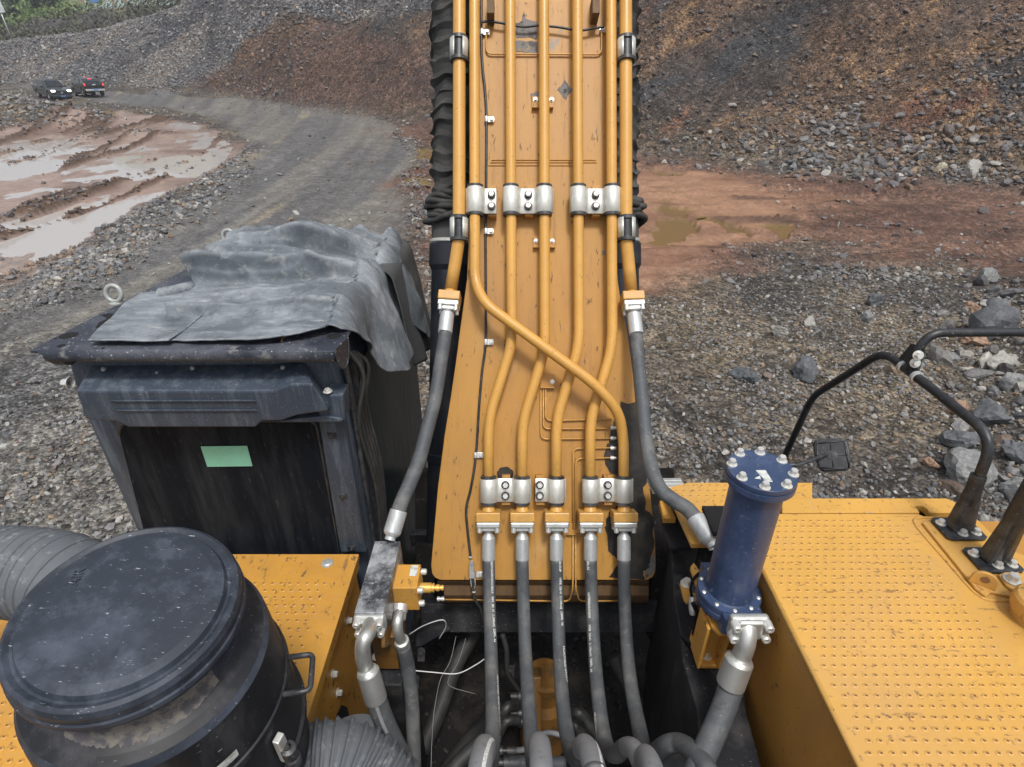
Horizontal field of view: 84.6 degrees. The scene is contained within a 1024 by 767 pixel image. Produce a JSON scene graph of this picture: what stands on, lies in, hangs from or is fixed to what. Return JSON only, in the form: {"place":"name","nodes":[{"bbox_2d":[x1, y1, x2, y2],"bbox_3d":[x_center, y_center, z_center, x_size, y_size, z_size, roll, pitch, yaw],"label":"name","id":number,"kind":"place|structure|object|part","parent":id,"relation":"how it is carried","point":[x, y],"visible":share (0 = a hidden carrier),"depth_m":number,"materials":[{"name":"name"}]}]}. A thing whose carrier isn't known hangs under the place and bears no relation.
{"place":"outdoors","nodes":[
{"label":"outdoors","id":0,"kind":"place"},
{"bbox_2d":[0,123,232,274],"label":"mud pool water","id":1,"kind":"structure","parent":0,"point":[53,238],"depth_m":23.73,"materials":[{"name":"grey liquid"}]},
{"bbox_2d":[0,0,1023,540],"bbox_3d":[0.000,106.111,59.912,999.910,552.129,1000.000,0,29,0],"label":"ground","id":2,"kind":"structure","parent":0,"point":[934,208],"depth_m":21.33,"materials":[{"name":"grey gravel"}]},
{"bbox_2d":[0,1,13,42],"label":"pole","id":3,"kind":"object","parent":2,"relation":"on","point":[2,10],"visible":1,"depth_m":61.66,"materials":[{"name":"metal"}]},
{"bbox_2d":[0,4,20,18],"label":"broadleaf tree","id":4,"kind":"object","parent":2,"relation":"on","point":[10,10],"visible":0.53,"depth_m":76.62,"materials":[{"name":"green plant"}]},
{"bbox_2d":[5,0,23,5],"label":"broadleaf tree","id":5,"kind":"object","parent":2,"relation":"on","point":[12,2],"visible":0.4,"depth_m":88.61,"materials":[{"name":"green plant"}]},
{"bbox_2d":[25,0,42,7],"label":"broadleaf tree","id":6,"kind":"object","parent":2,"relation":"on","point":[33,3],"visible":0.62,"depth_m":84.05,"materials":[{"name":"green plant"}]},
{"bbox_2d":[36,0,58,7],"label":"broadleaf tree","id":7,"kind":"object","parent":2,"relation":"on","point":[49,2],"visible":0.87,"depth_m":83.59,"materials":[{"name":"green plant"}]},
{"bbox_2d":[0,0,101,25],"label":"hillside bushes","id":8,"kind":"object","parent":2,"relation":"on","point":[24,10],"visible":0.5,"depth_m":76.17,"materials":[{"name":"green plant"}]},
{"bbox_2d":[32,77,72,99],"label":"pickup truck","id":9,"kind":"object","parent":2,"relation":"on","point":[51,88],"visible":1,"depth_m":47.82,"materials":[{"name":"black paint"}]},
{"bbox_2d":[0,87,172,135],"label":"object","id":10,"kind":"object","parent":2,"relation":"on","point":[27,100],"visible":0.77,"depth_m":34.42,"materials":[{"name":"grey stone"}]},
{"bbox_2d":[70,76,105,95],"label":"pickup truck","id":11,"kind":"object","parent":2,"relation":"on","point":[84,85],"visible":0.99,"depth_m":48.84,"materials":[{"name":"black paint"}]},
{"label":"rear window","id":12,"kind":"part","parent":11,"relation":"part of","materials":[{"name":"black glass"}]},
{"bbox_2d":[0,0,180,41],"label":"vegetation","id":13,"kind":"object","parent":2,"relation":"on","point":[63,27],"visible":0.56,"depth_m":70.31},
{"bbox_2d":[89,0,98,12],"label":"blue sign","id":14,"kind":"object","parent":2,"relation":"on","point":[94,1],"visible":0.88,"depth_m":70.73,"materials":[{"name":"metal"}]},
{"bbox_2d":[0,105,219,280],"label":"mud clods","id":15,"kind":"object","parent":2,"relation":"on","point":[39,263],"visible":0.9,"depth_m":19.86,"materials":[{"name":"brown soil"}]},
{"bbox_2d":[74,0,179,11],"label":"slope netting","id":16,"kind":"object","parent":2,"relation":"on","point":[111,6],"visible":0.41,"depth_m":75.01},
{"bbox_2d":[0,0,376,100],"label":"slope rubble","id":17,"kind":"object","parent":2,"relation":"on","point":[111,29],"visible":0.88,"depth_m":56.03,"materials":[{"name":"grey gravel"}]},
{"bbox_2d":[22,128,430,311],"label":"berm stones","id":18,"kind":"object","parent":2,"relation":"on","point":[69,263],"visible":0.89,"depth_m":15.98,"materials":[{"name":"grey stone"}]},
{"bbox_2d":[115,115,795,245],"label":"puddle water","id":19,"kind":"structure","parent":2,"relation":"on","point":[671,232],"depth_m":17.23,"materials":[{"name":"brown liquid"}]},
{"bbox_2d":[0,82,1022,284],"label":"gravel","id":20,"kind":"structure","parent":2,"relation":"on","point":[134,229],"depth_m":17.33,"materials":[{"name":"grey gravel"}]},
{"bbox_2d":[0,0,1023,766],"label":"excavator","id":21,"kind":"object","parent":2,"relation":"on","point":[298,560],"visible":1,"depth_m":2.33,"materials":[{"name":"paint"}]},
{"bbox_2d":[88,291,201,341],"bbox_3d":[-1.452,-0.290,2.295,0.404,0.022,0.569,0,29,0],"label":"rubber offcut","id":22,"kind":"object","parent":21,"relation":"on","point":[141,317],"visible":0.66,"depth_m":2.21,"materials":[{"name":"grey rubber"}]},
{"bbox_2d":[156,281,194,296],"bbox_3d":[-1.468,-0.424,2.518,0.232,0.061,0.050,-21,36,-33],"label":"rolled rubber strip","id":23,"kind":"object","parent":22,"relation":"on","point":[177,288],"visible":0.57,"depth_m":2.48,"materials":[{"name":"grey rubber"}]},
{"bbox_2d":[163,220,429,371],"bbox_3d":[-1.019,-0.335,2.730,1.085,0.800,1.363,0,29,0],"label":"rubber sheet","id":24,"kind":"object","parent":21,"relation":"on","point":[275,281],"visible":1,"depth_m":2.49,"materials":[{"name":"grey rubber"}]},
{"bbox_2d":[380,239,429,365],"bbox_3d":[-0.715,-0.417,3.223,0.470,0.683,0.582,0,29,0],"label":"hanging rubber flap","id":25,"kind":"object","parent":24,"relation":"hanging from","point":[419,340],"visible":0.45,"depth_m":3.11,"materials":[{"name":"grey rubber"}]},
{"bbox_2d":[411,618,643,764],"bbox_3d":[0.074,2.072,3.068,1.563,0.051,2.712,0,29,0],"label":"bay debris","id":26,"kind":"object","parent":21,"relation":"on","point":[514,663],"visible":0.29,"depth_m":3.53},
{"bbox_2d":[0,236,1023,540],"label":"gravel","id":27,"kind":"structure","parent":2,"relation":"on","point":[702,440],"depth_m":9.30,"materials":[{"name":"grey gravel"}]},
{"bbox_2d":[203,0,1023,185],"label":"slope rubble","id":28,"kind":"object","parent":2,"relation":"on","point":[987,78],"visible":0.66,"depth_m":24.98,"materials":[{"name":"gravel"}]},
{"bbox_2d":[728,367,750,379],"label":"boulder","id":29,"kind":"object","parent":2,"relation":"on","point":[737,373],"visible":0.89,"depth_m":9.84,"materials":[{"name":"grey stone"}]},
{"bbox_2d":[742,371,761,383],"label":"boulder","id":30,"kind":"object","parent":2,"relation":"on","point":[751,377],"visible":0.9,"depth_m":9.73,"materials":[{"name":"grey stone"}]},
{"bbox_2d":[762,372,771,379],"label":"boulder","id":31,"kind":"object","parent":2,"relation":"on","point":[766,375],"visible":0.99,"depth_m":9.84,"materials":[{"name":"brown stone"}]},
{"bbox_2d":[769,325,788,335],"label":"boulder","id":32,"kind":"object","parent":2,"relation":"on","point":[778,330],"visible":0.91,"depth_m":11.12,"materials":[{"name":"grey stone"}]},
{"bbox_2d":[791,356,818,382],"bbox_3d":[5.165,-0.244,9.914,0.441,0.435,0.564,20,35,31],"label":"boulder","id":33,"kind":"object","parent":2,"relation":"on","point":[804,369],"visible":0.95,"depth_m":9.77,"materials":[{"name":"grey stone"}]},
{"bbox_2d":[804,316,815,326],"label":"boulder","id":34,"kind":"object","parent":2,"relation":"on","point":[809,321],"visible":0.88,"depth_m":11.58,"materials":[{"name":"grey stone"}]},
{"bbox_2d":[638,88,1023,214],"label":"toe boulders","id":35,"kind":"object","parent":2,"relation":"on","point":[816,157],"visible":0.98,"depth_m":23.23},
{"bbox_2d":[859,310,873,322],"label":"boulder","id":36,"kind":"object","parent":2,"relation":"on","point":[866,316],"visible":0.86,"depth_m":11.67,"materials":[{"name":"grey stone"}]},
{"bbox_2d":[867,293,886,305],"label":"boulder","id":37,"kind":"object","parent":2,"relation":"on","point":[877,299],"visible":0.88,"depth_m":12.35,"materials":[{"name":"grey stone"}]},
{"bbox_2d":[921,457,940,467],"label":"boulder","id":38,"kind":"object","parent":2,"relation":"on","point":[930,462],"visible":1,"depth_m":7.86,"materials":[{"name":"brown stone"}]},
{"bbox_2d":[937,162,947,170],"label":"boulder","id":39,"kind":"object","parent":2,"relation":"on","point":[941,165],"visible":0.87,"depth_m":21.92,"materials":[{"name":"beige stone"}]},
{"bbox_2d":[946,350,958,360],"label":"boulder","id":40,"kind":"object","parent":2,"relation":"on","point":[954,356],"visible":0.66,"depth_m":10.06,"materials":[{"name":"grey stone"}]},
{"bbox_2d":[886,274,1023,520],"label":"rubble heap","id":41,"kind":"object","parent":2,"relation":"on","point":[938,354],"visible":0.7,"depth_m":9.57,"materials":[{"name":"grey stone"}]},
{"bbox_2d":[968,305,1020,339],"bbox_3d":[9.134,-1.111,10.724,0.749,0.891,0.703,0,29,0],"label":"boulder","id":42,"kind":"object","parent":41,"relation":"on","point":[999,316],"visible":0.54,"depth_m":10.41,"materials":[{"name":"grey stone"}]},
{"bbox_2d":[946,400,970,414],"bbox_3d":[7.085,0.432,8.877,0.311,0.353,0.280,0,29,0],"label":"boulder","id":43,"kind":"object","parent":2,"relation":"on","point":[964,403],"visible":0.3,"depth_m":8.84,"materials":[{"name":"brown stone"}]},
{"bbox_2d":[938,430,979,447],"bbox_3d":[6.558,0.826,8.216,0.466,0.337,0.392,0,29,0],"label":"boulder","id":44,"kind":"object","parent":2,"relation":"on","point":[957,438],"visible":0.91,"depth_m":8.12,"materials":[{"name":"grey stone"}]},
{"bbox_2d":[943,446,998,487],"bbox_3d":[6.262,1.179,7.674,0.635,0.438,0.622,12,31,20],"label":"boulder","id":45,"kind":"object","parent":2,"relation":"on","point":[960,464],"visible":0.79,"depth_m":7.56,"materials":[{"name":"grey stone"}]},
{"bbox_2d":[964,300,981,312],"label":"boulder","id":46,"kind":"object","parent":2,"relation":"on","point":[973,307],"visible":0.56,"depth_m":11.62,"materials":[{"name":"brown stone"}]},
{"bbox_2d":[964,159,982,177],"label":"boulder","id":47,"kind":"object","parent":2,"relation":"on","point":[972,167],"visible":0.94,"depth_m":21.42,"materials":[{"name":"white stone"}]},
{"bbox_2d":[959,337,988,345],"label":"boulder","id":48,"kind":"object","parent":2,"relation":"on","point":[980,341],"visible":0.71,"depth_m":10.48,"materials":[{"name":"brown stone"}]},
{"bbox_2d":[977,267,999,282],"bbox_3d":[11.183,-2.468,13.225,0.533,0.493,0.381,0,29,0],"label":"boulder","id":49,"kind":"object","parent":2,"relation":"on","point":[990,273],"visible":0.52,"depth_m":13.09,"materials":[{"name":"white stone"}]},
{"bbox_2d":[973,398,1013,424],"bbox_3d":[7.248,0.486,8.520,0.481,0.440,0.562,0,29,0],"label":"boulder","id":50,"kind":"object","parent":2,"relation":"on","point":[988,411],"visible":0.81,"depth_m":8.39,"materials":[{"name":"grey stone"}]},
{"bbox_2d":[986,297,1008,305],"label":"boulder","id":51,"kind":"object","parent":2,"relation":"on","point":[991,301],"visible":0.27,"depth_m":11.36,"materials":[{"name":"grey stone"}]},
{"bbox_2d":[987,350,1020,370],"bbox_3d":[8.427,-0.347,9.641,0.500,0.415,0.298,-9,31,-16],"label":"boulder","id":52,"kind":"object","parent":2,"relation":"on","point":[1001,356],"visible":0.63,"depth_m":9.60,"materials":[{"name":"grey stone"}]},
{"bbox_2d":[998,476,1022,499],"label":"boulder","id":53,"kind":"object","parent":2,"relation":"on","point":[1008,489],"visible":0.69,"depth_m":7.23,"materials":[{"name":"grey stone"}]},
{"bbox_2d":[998,372,1023,391],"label":"boulder","id":54,"kind":"object","parent":2,"relation":"on","point":[1008,381],"visible":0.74,"depth_m":9.05,"materials":[{"name":"grey stone"}]},
{"bbox_2d":[1001,439,1023,463],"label":"boulder","id":55,"kind":"object","parent":2,"relation":"on","point":[1013,450],"visible":0.98,"depth_m":7.66,"materials":[{"name":"grey stone"}]}
]}

